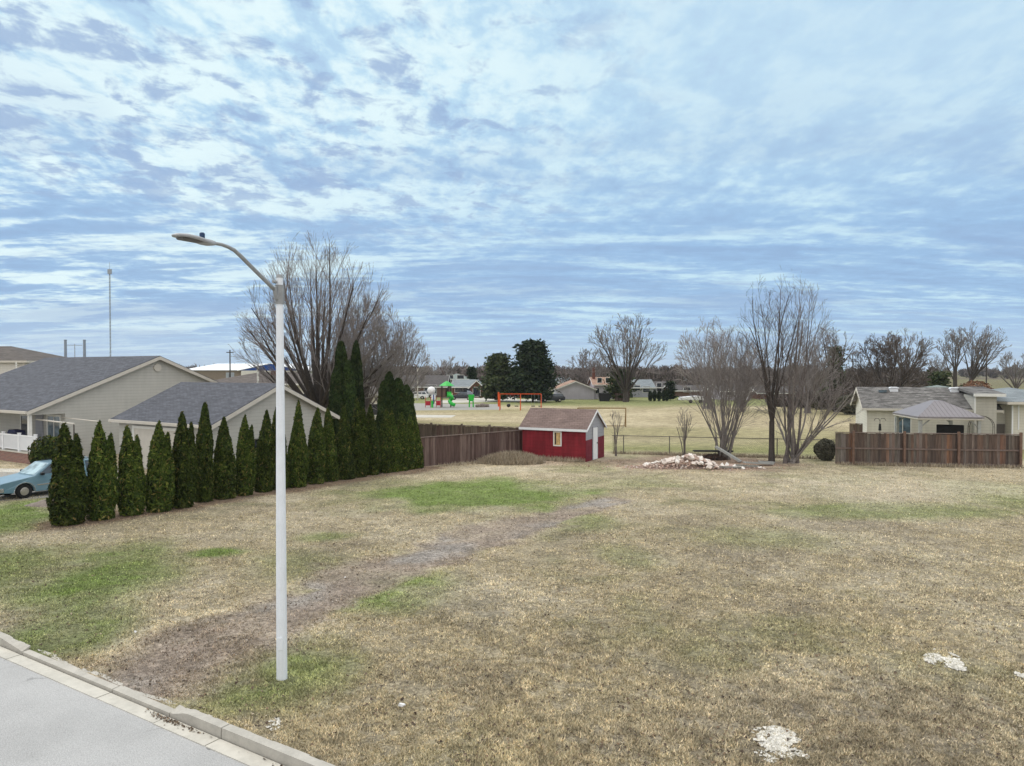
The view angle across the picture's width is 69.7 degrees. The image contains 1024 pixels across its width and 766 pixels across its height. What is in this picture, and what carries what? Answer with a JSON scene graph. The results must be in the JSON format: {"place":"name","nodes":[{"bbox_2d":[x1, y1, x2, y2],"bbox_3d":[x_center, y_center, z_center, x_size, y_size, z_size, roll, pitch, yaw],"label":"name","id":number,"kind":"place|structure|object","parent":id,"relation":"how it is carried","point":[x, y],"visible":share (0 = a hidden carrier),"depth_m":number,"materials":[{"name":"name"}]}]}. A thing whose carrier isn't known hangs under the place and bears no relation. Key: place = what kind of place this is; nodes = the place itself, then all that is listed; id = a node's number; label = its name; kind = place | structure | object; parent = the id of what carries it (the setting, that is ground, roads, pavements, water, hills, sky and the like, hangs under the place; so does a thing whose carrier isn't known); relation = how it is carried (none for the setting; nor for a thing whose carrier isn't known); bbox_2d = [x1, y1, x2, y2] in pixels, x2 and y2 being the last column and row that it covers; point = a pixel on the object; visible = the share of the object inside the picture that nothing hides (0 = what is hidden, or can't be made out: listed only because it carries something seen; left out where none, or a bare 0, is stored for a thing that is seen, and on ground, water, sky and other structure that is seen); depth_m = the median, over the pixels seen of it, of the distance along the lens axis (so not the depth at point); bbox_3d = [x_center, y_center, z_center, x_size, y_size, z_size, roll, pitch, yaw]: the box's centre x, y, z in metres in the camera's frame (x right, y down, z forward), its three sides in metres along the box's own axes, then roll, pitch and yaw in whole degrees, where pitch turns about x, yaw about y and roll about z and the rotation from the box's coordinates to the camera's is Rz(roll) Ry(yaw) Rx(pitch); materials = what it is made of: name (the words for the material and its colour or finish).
{"place":"outdoors","nodes":[
{"label":"outdoors","id":0,"kind":"place"},
{"bbox_2d":[0,346,62,373],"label":"house","id":1,"kind":"structure","parent":0,"point":[11,357],"depth_m":67.24,"materials":[{"name":"white"}]},
{"bbox_2d":[0,468,146,500],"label":"driveway","id":2,"kind":"structure","parent":0,"point":[14,495],"depth_m":32.70,"materials":[{"name":"grey concrete"}]},
{"bbox_2d":[0,455,89,498],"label":"parked car","id":3,"kind":"object","parent":2,"relation":"on","point":[28,480],"visible":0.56,"depth_m":32.39,"materials":[{"name":"teal metal"}]},
{"bbox_2d":[0,657,247,765],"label":"road","id":4,"kind":"structure","parent":0,"point":[45,721],"depth_m":11.58,"materials":[{"name":"concrete"}]},
{"bbox_2d":[0,646,283,765],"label":"gutter","id":5,"kind":"object","parent":4,"relation":"on","point":[229,750],"visible":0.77,"depth_m":12.30,"materials":[{"name":"concrete"}]},
{"bbox_2d":[215,371,329,396],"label":"house","id":6,"kind":"structure","parent":0,"point":[249,378],"depth_m":81.40,"materials":[{"name":"beige"}]},
{"bbox_2d":[378,375,450,396],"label":"house","id":7,"kind":"structure","parent":0,"point":[435,381],"depth_m":151.56,"materials":[{"name":"grey"}]},
{"bbox_2d":[425,381,455,407],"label":"play tower","id":8,"kind":"structure","parent":0,"point":[430,390],"depth_m":109.23,"materials":[{"name":"green plastic"}]},
{"bbox_2d":[414,403,501,409],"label":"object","id":9,"kind":"structure","parent":0,"point":[419,406],"depth_m":109.09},
{"bbox_2d":[0,371,1023,765],"bbox_3d":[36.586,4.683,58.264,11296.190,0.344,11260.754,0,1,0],"label":"ground","id":10,"kind":"structure","parent":0,"point":[642,419],"depth_m":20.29,"materials":[{"name":"beige plant"}]},
{"bbox_2d":[27,435,56,463],"bbox_3d":[-23.647,3.845,37.561,1.912,2.414,2.002,-1,1,-31],"label":"round shrub","id":11,"kind":"object","parent":10,"relation":"on","point":[44,448],"visible":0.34,"depth_m":36.96,"materials":[{"name":"green plant"}]},
{"bbox_2d":[46,422,89,525],"bbox_3d":[-16.181,3.308,26.730,1.340,3.773,1.373,1,1,43],"label":"cedar","id":12,"kind":"object","parent":10,"relation":"on","point":[67,500],"visible":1,"depth_m":26.48,"materials":[{"name":"green plant"}]},
{"bbox_2d":[86,419,118,520],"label":"cedar","id":13,"kind":"object","parent":10,"relation":"on","point":[102,480],"visible":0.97,"depth_m":27.36,"materials":[{"name":"green plant"}]},
{"bbox_2d":[0,356,217,463],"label":"house","id":14,"kind":"structure","parent":10,"relation":"on","point":[103,389],"depth_m":49.05,"materials":[{"name":"beige"}]},
{"bbox_2d":[0,431,37,450],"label":"porch railing","id":15,"kind":"object","parent":14,"relation":"on","point":[19,441],"visible":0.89,"depth_m":44.65,"materials":[{"name":"white plastic"}]},
{"bbox_2d":[46,414,60,437],"bbox_3d":[-29.205,3.010,46.826,1.740,1.990,0.058,1,1,32],"label":"window","id":16,"kind":"structure","parent":14,"relation":"in","point":[52,427],"depth_m":46.82,"materials":[{"name":"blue glass"}]},
{"bbox_2d":[117,425,146,515],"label":"cedar","id":17,"kind":"object","parent":10,"relation":"on","point":[131,479],"visible":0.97,"depth_m":28.21,"materials":[{"name":"green plant"}]},
{"bbox_2d":[145,420,174,512],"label":"cedar","id":18,"kind":"object","parent":10,"relation":"on","point":[160,486],"visible":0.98,"depth_m":28.87,"materials":[{"name":"green plant"}]},
{"bbox_2d":[0,632,334,765],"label":"kerb","id":19,"kind":"structure","parent":10,"relation":"on","point":[279,753],"depth_m":11.93,"materials":[{"name":"concrete"}]},
{"bbox_2d":[172,411,197,508],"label":"cedar","id":20,"kind":"object","parent":10,"relation":"on","point":[185,463],"visible":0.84,"depth_m":29.75,"materials":[{"name":"green plant"}]},
{"bbox_2d":[195,401,214,502],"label":"cedar","id":21,"kind":"object","parent":10,"relation":"on","point":[204,451],"visible":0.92,"depth_m":31.08,"materials":[{"name":"green plant"}]},
{"bbox_2d":[108,382,339,467],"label":"garage","id":22,"kind":"structure","parent":10,"relation":"on","point":[233,403],"depth_m":41.94,"materials":[{"name":"beige"}]},
{"bbox_2d":[134,428,174,467],"bbox_3d":[-19.534,3.741,40.929,5.200,2.250,0.046,1,1,32],"label":"garage door","id":23,"kind":"structure","parent":22,"relation":"in","point":[145,435],"depth_m":41.69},
{"bbox_2d":[213,416,236,499],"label":"cedar","id":24,"kind":"object","parent":10,"relation":"on","point":[225,466],"visible":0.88,"depth_m":31.75,"materials":[{"name":"green plant"}]},
{"bbox_2d":[171,232,286,680],"bbox_3d":[-4.701,1.520,12.418,0.300,7.915,2.178,1,1,32],"label":"street lamp","id":25,"kind":"object","parent":10,"relation":"on","point":[281,590],"visible":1,"depth_m":13.19,"materials":[{"name":"metal"}]},
{"bbox_2d":[235,414,256,495],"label":"cedar","id":26,"kind":"object","parent":10,"relation":"on","point":[246,464],"visible":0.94,"depth_m":32.65,"materials":[{"name":"green plant"}]},
{"bbox_2d":[190,363,311,379],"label":"arena","id":27,"kind":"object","parent":10,"relation":"on","point":[216,371],"visible":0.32,"depth_m":175.00,"materials":[{"name":"white"}]},
{"bbox_2d":[254,409,275,492],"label":"cedar","id":28,"kind":"object","parent":10,"relation":"on","point":[265,467],"visible":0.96,"depth_m":33.64,"materials":[{"name":"green plant"}]},
{"bbox_2d":[272,407,289,489],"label":"cedar","id":29,"kind":"object","parent":10,"relation":"on","point":[287,463],"visible":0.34,"depth_m":34.40,"materials":[{"name":"green plant"}]},
{"bbox_2d":[287,399,309,487],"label":"cedar","id":30,"kind":"object","parent":10,"relation":"on","point":[298,461],"visible":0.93,"depth_m":34.95,"materials":[{"name":"green plant"}]},
{"bbox_2d":[307,407,325,483],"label":"cedar","id":31,"kind":"object","parent":10,"relation":"on","point":[316,454],"visible":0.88,"depth_m":36.01,"materials":[{"name":"green plant"}]},
{"bbox_2d":[228,231,405,407],"bbox_3d":[-15.157,-3.625,58.233,13.332,16.558,12.672,0,1,0],"label":"bare tree","id":32,"kind":"object","parent":10,"relation":"on","point":[316,390],"visible":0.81,"depth_m":56.81,"materials":[{"name":"brown plant"}]},
{"bbox_2d":[323,407,339,481],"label":"cedar","id":33,"kind":"object","parent":10,"relation":"on","point":[332,470],"visible":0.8,"depth_m":36.74,"materials":[{"name":"green plant"}]},
{"bbox_2d":[328,368,343,440],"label":"cedar","id":34,"kind":"object","parent":10,"relation":"on","point":[336,398],"visible":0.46,"depth_m":47.68,"materials":[{"name":"green plant"}]},
{"bbox_2d":[334,341,347,377],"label":"cedar","id":35,"kind":"object","parent":10,"relation":"on","point":[341,357],"visible":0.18,"depth_m":49.22,"materials":[{"name":"green plant"}]},
{"bbox_2d":[91,507,595,705],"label":"track gravel","id":36,"kind":"structure","parent":10,"relation":"on","point":[332,601],"depth_m":18.30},
{"bbox_2d":[335,404,356,479],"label":"cedar","id":37,"kind":"object","parent":10,"relation":"on","point":[345,449],"visible":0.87,"depth_m":37.46,"materials":[{"name":"green plant"}]},
{"bbox_2d":[342,359,357,425],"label":"cedar","id":38,"kind":"object","parent":10,"relation":"on","point":[349,388],"visible":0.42,"depth_m":48.15,"materials":[{"name":"green plant"}]},
{"bbox_2d":[350,340,364,411],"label":"cedar","id":39,"kind":"object","parent":10,"relation":"on","point":[356,361],"visible":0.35,"depth_m":49.52,"materials":[{"name":"green plant"}]},
{"bbox_2d":[350,399,370,477],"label":"cedar","id":40,"kind":"object","parent":10,"relation":"on","point":[359,432],"visible":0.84,"depth_m":38.11,"materials":[{"name":"green plant"}]},
{"bbox_2d":[326,295,405,413],"bbox_3d":[-12.082,-1.379,60.000,6.747,12.003,6.928,0,1,0],"label":"bare tree","id":41,"kind":"object","parent":10,"relation":"on","point":[368,401],"visible":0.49,"depth_m":59.10,"materials":[{"name":"brown plant"}]},
{"bbox_2d":[366,404,381,474],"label":"cedar","id":42,"kind":"object","parent":10,"relation":"on","point":[374,457],"visible":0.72,"depth_m":39.07,"materials":[{"name":"green plant"}]},
{"bbox_2d":[375,380,393,438],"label":"cedar","id":43,"kind":"object","parent":10,"relation":"on","point":[383,403],"visible":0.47,"depth_m":47.30,"materials":[{"name":"green plant"}]},
{"bbox_2d":[379,408,392,472],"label":"cedar","id":44,"kind":"object","parent":10,"relation":"on","point":[385,441],"visible":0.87,"depth_m":39.80,"materials":[{"name":"green plant"}]},
{"bbox_2d":[384,371,397,426],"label":"cedar","id":45,"kind":"object","parent":10,"relation":"on","point":[389,379],"visible":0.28,"depth_m":47.70,"materials":[{"name":"green plant"}]},
{"bbox_2d":[360,305,430,409],"bbox_3d":[-10.533,-1.153,63.014,7.344,11.442,7.347,0,1,0],"label":"bare tree","id":46,"kind":"object","parent":10,"relation":"on","point":[410,383],"visible":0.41,"depth_m":62.86,"materials":[{"name":"brown plant"}]},
{"bbox_2d":[389,409,403,471],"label":"cedar","id":47,"kind":"object","parent":10,"relation":"on","point":[396,444],"visible":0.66,"depth_m":40.21,"materials":[{"name":"green plant"}]},
{"bbox_2d":[394,377,406,424],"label":"cedar","id":48,"kind":"object","parent":10,"relation":"on","point":[400,387],"visible":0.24,"depth_m":47.86,"materials":[{"name":"green plant"}]},
{"bbox_2d":[397,412,410,470],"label":"cedar","id":49,"kind":"object","parent":10,"relation":"on","point":[404,437],"visible":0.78,"depth_m":40.65,"materials":[{"name":"green plant"}]},
{"bbox_2d":[402,384,416,424],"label":"cedar","id":50,"kind":"object","parent":10,"relation":"on","point":[408,402],"visible":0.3,"depth_m":48.05,"materials":[{"name":"green plant"}]},
{"bbox_2d":[406,414,416,468],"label":"cedar","id":51,"kind":"object","parent":10,"relation":"on","point":[411,432],"visible":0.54,"depth_m":41.37,"materials":[{"name":"green plant"}]},
{"bbox_2d":[413,415,423,468],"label":"cedar","id":52,"kind":"object","parent":10,"relation":"on","point":[419,447],"visible":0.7,"depth_m":41.70,"materials":[{"name":"green plant"}]},
{"bbox_2d":[423,356,467,376],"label":"bare tree","id":53,"kind":"object","parent":10,"relation":"on","point":[437,369],"visible":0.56,"depth_m":188.40,"materials":[{"name":"grey plant"}]},
{"bbox_2d":[451,379,475,396],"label":"house","id":54,"kind":"structure","parent":10,"relation":"on","point":[462,385],"depth_m":150.54,"materials":[{"name":"stone"}]},
{"bbox_2d":[418,423,521,437],"bbox_3d":[-3.272,3.733,49.988,10.084,1.940,0.275,0,1,24],"label":"board fence","id":55,"kind":"object","parent":10,"relation":"on","point":[427,430],"visible":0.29,"depth_m":50.34,"materials":[{"name":"brown wood"}]},
{"bbox_2d":[420,430,521,465],"bbox_3d":[-2.294,3.908,44.686,7.891,1.700,0.120,-1,1,-41],"label":"board fence","id":56,"kind":"object","parent":10,"relation":"on","point":[446,449],"visible":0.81,"depth_m":44.30,"materials":[{"name":"brown wood"}]},
{"bbox_2d":[473,351,512,401],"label":"pine tree","id":57,"kind":"object","parent":10,"relation":"on","point":[497,370],"visible":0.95,"depth_m":129.49,"materials":[{"name":"green plant"}]},
{"bbox_2d":[476,450,545,464],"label":"dry weeds","id":58,"kind":"object","parent":10,"relation":"on","point":[513,457],"visible":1,"depth_m":43.64,"materials":[{"name":"brown plant"}]},
{"bbox_2d":[502,338,562,401],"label":"pine tree","id":59,"kind":"object","parent":10,"relation":"on","point":[532,373],"visible":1,"depth_m":125.87,"materials":[{"name":"green plant"}]},
{"bbox_2d":[519,408,606,461],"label":"garden shed","id":60,"kind":"structure","parent":10,"relation":"on","point":[566,433],"depth_m":45.86,"materials":[{"name":"red wood"}]},
{"bbox_2d":[554,380,596,398],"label":"house","id":61,"kind":"structure","parent":10,"relation":"on","point":[571,389],"depth_m":139.05,"materials":[{"name":"beige"}]},
{"bbox_2d":[395,363,775,384],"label":"distant wood","id":62,"kind":"object","parent":10,"relation":"on","point":[667,374],"visible":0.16,"depth_m":194.52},
{"bbox_2d":[564,347,608,385],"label":"bare tree","id":63,"kind":"object","parent":10,"relation":"on","point":[586,363],"visible":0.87,"depth_m":149.54,"materials":[{"name":"grey plant"}]},
{"bbox_2d":[587,367,611,398],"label":"house","id":64,"kind":"structure","parent":10,"relation":"on","point":[597,383],"depth_m":140.07,"materials":[{"name":"beige"}]},
{"bbox_2d":[188,363,1023,378],"bbox_3d":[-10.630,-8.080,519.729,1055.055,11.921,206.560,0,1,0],"label":"distant wood","id":65,"kind":"object","parent":10,"relation":"on","point":[963,372],"visible":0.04,"depth_m":489.50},
{"bbox_2d":[603,368,641,398],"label":"pine tree","id":66,"kind":"object","parent":10,"relation":"on","point":[612,388],"visible":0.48,"depth_m":133.05,"materials":[{"name":"green plant"}]},
{"bbox_2d":[584,313,667,401],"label":"bare tree","id":67,"kind":"object","parent":10,"relation":"on","point":[625,388],"visible":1,"depth_m":127.69,"materials":[{"name":"brown plant"}]},
{"bbox_2d":[631,464,729,468],"bbox_3d":[9.728,4.769,42.176,6.600,0.239,1.900,0,1,0],"label":"rubble base","id":68,"kind":"object","parent":10,"relation":"on","point":[684,465],"visible":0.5,"depth_m":41.67,"materials":[{"name":"brown soil"}]},
{"bbox_2d":[676,407,695,454],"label":"sapling","id":69,"kind":"object","parent":10,"relation":"on","point":[684,433],"visible":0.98,"depth_m":47.28,"materials":[{"name":"brown plant"}]},
{"bbox_2d":[588,460,784,470],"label":"rubble bits","id":70,"kind":"object","parent":10,"relation":"on","point":[662,465],"visible":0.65,"depth_m":41.67,"materials":[{"name":"beige stone"}]},
{"bbox_2d":[673,316,732,408],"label":"bare tree","id":71,"kind":"object","parent":10,"relation":"on","point":[689,348],"visible":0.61,"depth_m":105.17,"materials":[{"name":"brown plant"}]},
{"bbox_2d":[612,435,820,456],"bbox_3d":[13.514,4.125,47.682,13.986,1.240,0.066,0,1,13],"label":"chain link fence","id":72,"kind":"object","parent":10,"relation":"on","point":[697,444],"visible":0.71,"depth_m":48.25,"materials":[{"name":"metal"}]},
{"bbox_2d":[612,450,833,458],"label":"dry weeds","id":73,"kind":"object","parent":10,"relation":"on","point":[744,455],"visible":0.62,"depth_m":47.61,"materials":[{"name":"beige plant"}]},
{"bbox_2d":[675,325,772,459],"bbox_3d":[13.432,0.556,45.942,6.585,8.486,6.591,0,1,0],"label":"bare tree","id":74,"kind":"object","parent":10,"relation":"on","point":[723,436],"visible":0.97,"depth_m":45.26,"materials":[{"name":"brown plant"}]},
{"bbox_2d":[715,337,772,411],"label":"bare tree","id":75,"kind":"object","parent":10,"relation":"on","point":[751,353],"visible":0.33,"depth_m":98.17,"materials":[{"name":"brown plant"}]},
{"bbox_2d":[737,266,809,461],"bbox_3d":[15.732,-1.087,44.361,4.399,11.980,4.212,0,1,0],"label":"bare tree","id":76,"kind":"object","parent":10,"relation":"on","point":[770,405],"visible":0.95,"depth_m":44.29,"materials":[{"name":"brown plant"}]},
{"bbox_2d":[751,725,800,751],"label":"stone chips","id":77,"kind":"object","parent":10,"relation":"on","point":[776,744],"visible":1,"depth_m":11.10,"materials":[{"name":"white stone"}]},
{"bbox_2d":[754,747,809,762],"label":"stone chips","id":78,"kind":"object","parent":10,"relation":"on","point":[773,751],"visible":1,"depth_m":10.68,"materials":[{"name":"white stone"}]},
{"bbox_2d":[759,277,838,463],"bbox_3d":[16.991,-0.931,43.767,4.484,11.691,4.368,0,1,15],"label":"bare tree","id":79,"kind":"object","parent":10,"relation":"on","point":[786,458],"visible":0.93,"depth_m":43.79,"materials":[{"name":"brown plant"}]},
{"bbox_2d":[750,337,865,463],"bbox_3d":[17.015,1.008,43.811,7.647,7.888,6.551,1,1,40],"label":"bare tree","id":80,"kind":"object","parent":10,"relation":"on","point":[804,445],"visible":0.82,"depth_m":43.14,"materials":[{"name":"brown plant"}]},
{"bbox_2d":[780,339,839,412],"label":"bare tree","id":81,"kind":"object","parent":10,"relation":"on","point":[816,386],"visible":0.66,"depth_m":94.05,"materials":[{"name":"brown plant"}]},
{"bbox_2d":[813,438,834,460],"bbox_3d":[19.342,4.119,45.364,1.496,1.487,1.044,0,1,0],"label":"bush","id":82,"kind":"object","parent":10,"relation":"on","point":[823,449],"visible":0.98,"depth_m":45.10,"materials":[{"name":"green plant"}]},
{"bbox_2d":[727,369,930,387],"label":"distant wood","id":83,"kind":"object","parent":10,"relation":"on","point":[887,376],"visible":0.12,"depth_m":158.89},
{"bbox_2d":[820,345,848,390],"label":"spruce tree","id":84,"kind":"object","parent":10,"relation":"on","point":[838,361],"visible":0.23,"depth_m":114.37,"materials":[{"name":"green plant"}]},
{"bbox_2d":[817,388,854,411],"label":"bush","id":85,"kind":"object","parent":10,"relation":"on","point":[846,391],"visible":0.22,"depth_m":97.56,"materials":[{"name":"brown plant"}]},
{"bbox_2d":[810,325,862,388],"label":"bare tree","id":86,"kind":"object","parent":10,"relation":"on","point":[832,351],"visible":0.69,"depth_m":109.45,"materials":[{"name":"brown plant"}]},
{"bbox_2d":[835,394,855,414],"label":"bush","id":87,"kind":"object","parent":10,"relation":"on","point":[848,408],"visible":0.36,"depth_m":91.48,"materials":[{"name":"green plant"}]},
{"bbox_2d":[834,365,888,390],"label":"bare tree","id":88,"kind":"object","parent":10,"relation":"on","point":[868,383],"visible":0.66,"depth_m":111.82,"materials":[{"name":"brown plant"}]},
{"bbox_2d":[844,331,932,386],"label":"bare tree","id":89,"kind":"object","parent":10,"relation":"on","point":[907,375],"visible":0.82,"depth_m":119.10,"materials":[{"name":"brown plant"}]},
{"bbox_2d":[875,327,937,386],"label":"bare tree","id":90,"kind":"object","parent":10,"relation":"on","point":[921,343],"visible":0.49,"depth_m":139.47,"materials":[{"name":"brown plant"}]},
{"bbox_2d":[835,431,1022,466],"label":"board fence","id":91,"kind":"object","parent":10,"relation":"on","point":[944,448],"visible":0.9,"depth_m":42.79,"materials":[{"name":"brown wood"}]},
{"bbox_2d":[837,461,1022,467],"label":"dry weeds","id":92,"kind":"object","parent":10,"relation":"on","point":[981,465],"visible":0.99,"depth_m":42.39,"materials":[{"name":"beige plant"}]},
{"bbox_2d":[892,400,984,434],"bbox_3d":[28.345,2.932,49.126,3.900,3.573,4.856,0,1,10],"label":"gazebo","id":93,"kind":"object","parent":10,"relation":"on","point":[929,410],"visible":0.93,"depth_m":47.51,"materials":[{"name":"metal"}]},
{"bbox_2d":[923,648,963,667],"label":"stone chips","id":94,"kind":"object","parent":10,"relation":"on","point":[938,657],"visible":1,"depth_m":14.19,"materials":[{"name":"white stone"}]},
{"bbox_2d":[926,370,962,386],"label":"tree","id":95,"kind":"object","parent":10,"relation":"on","point":[937,377],"visible":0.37,"depth_m":99.56,"materials":[{"name":"green plant"}]},
{"bbox_2d":[936,424,963,434],"bbox_3d":[29.032,3.704,48.568,1.994,1.850,0.900,0,1,20],"label":"window","id":96,"kind":"structure","parent":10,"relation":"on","point":[942,428],"depth_m":48.81,"materials":[{"name":"black glass"}]},
{"bbox_2d":[935,326,976,386],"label":"bare tree","id":97,"kind":"object","parent":10,"relation":"on","point":[955,365],"visible":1,"depth_m":129.76,"materials":[{"name":"brown plant"}]},
{"bbox_2d":[956,321,1010,380],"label":"bare tree","id":98,"kind":"object","parent":10,"relation":"on","point":[979,343],"visible":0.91,"depth_m":131.54,"materials":[{"name":"brown plant"}]},
{"bbox_2d":[992,387,1023,449],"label":"house","id":99,"kind":"structure","parent":10,"relation":"on","point":[1010,420],"depth_m":51.78,"materials":[{"name":"beige"}]},
{"bbox_2d":[993,351,1023,388],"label":"bare tree","id":100,"kind":"object","parent":10,"relation":"on","point":[1018,383],"visible":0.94,"depth_m":150.08,"materials":[{"name":"brown plant"}]},
{"bbox_2d":[0,0,1023,370],"label":"sky","id":101,"kind":"structure","parent":0,"point":[513,172],"materials":[{"name":"blue"}]},
{"bbox_2d":[632,379,655,396],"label":"house","id":102,"kind":"structure","parent":0,"point":[646,386],"depth_m":150.07,"materials":[{"name":"grey"}]},
{"bbox_2d":[662,385,710,396],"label":"house","id":103,"kind":"structure","parent":0,"point":[681,391],"depth_m":152.07,"materials":[{"name":"grey"}]},
{"bbox_2d":[850,387,1005,438],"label":"house","id":104,"kind":"structure","parent":0,"point":[880,402],"depth_m":54.07,"materials":[{"name":"beige"}]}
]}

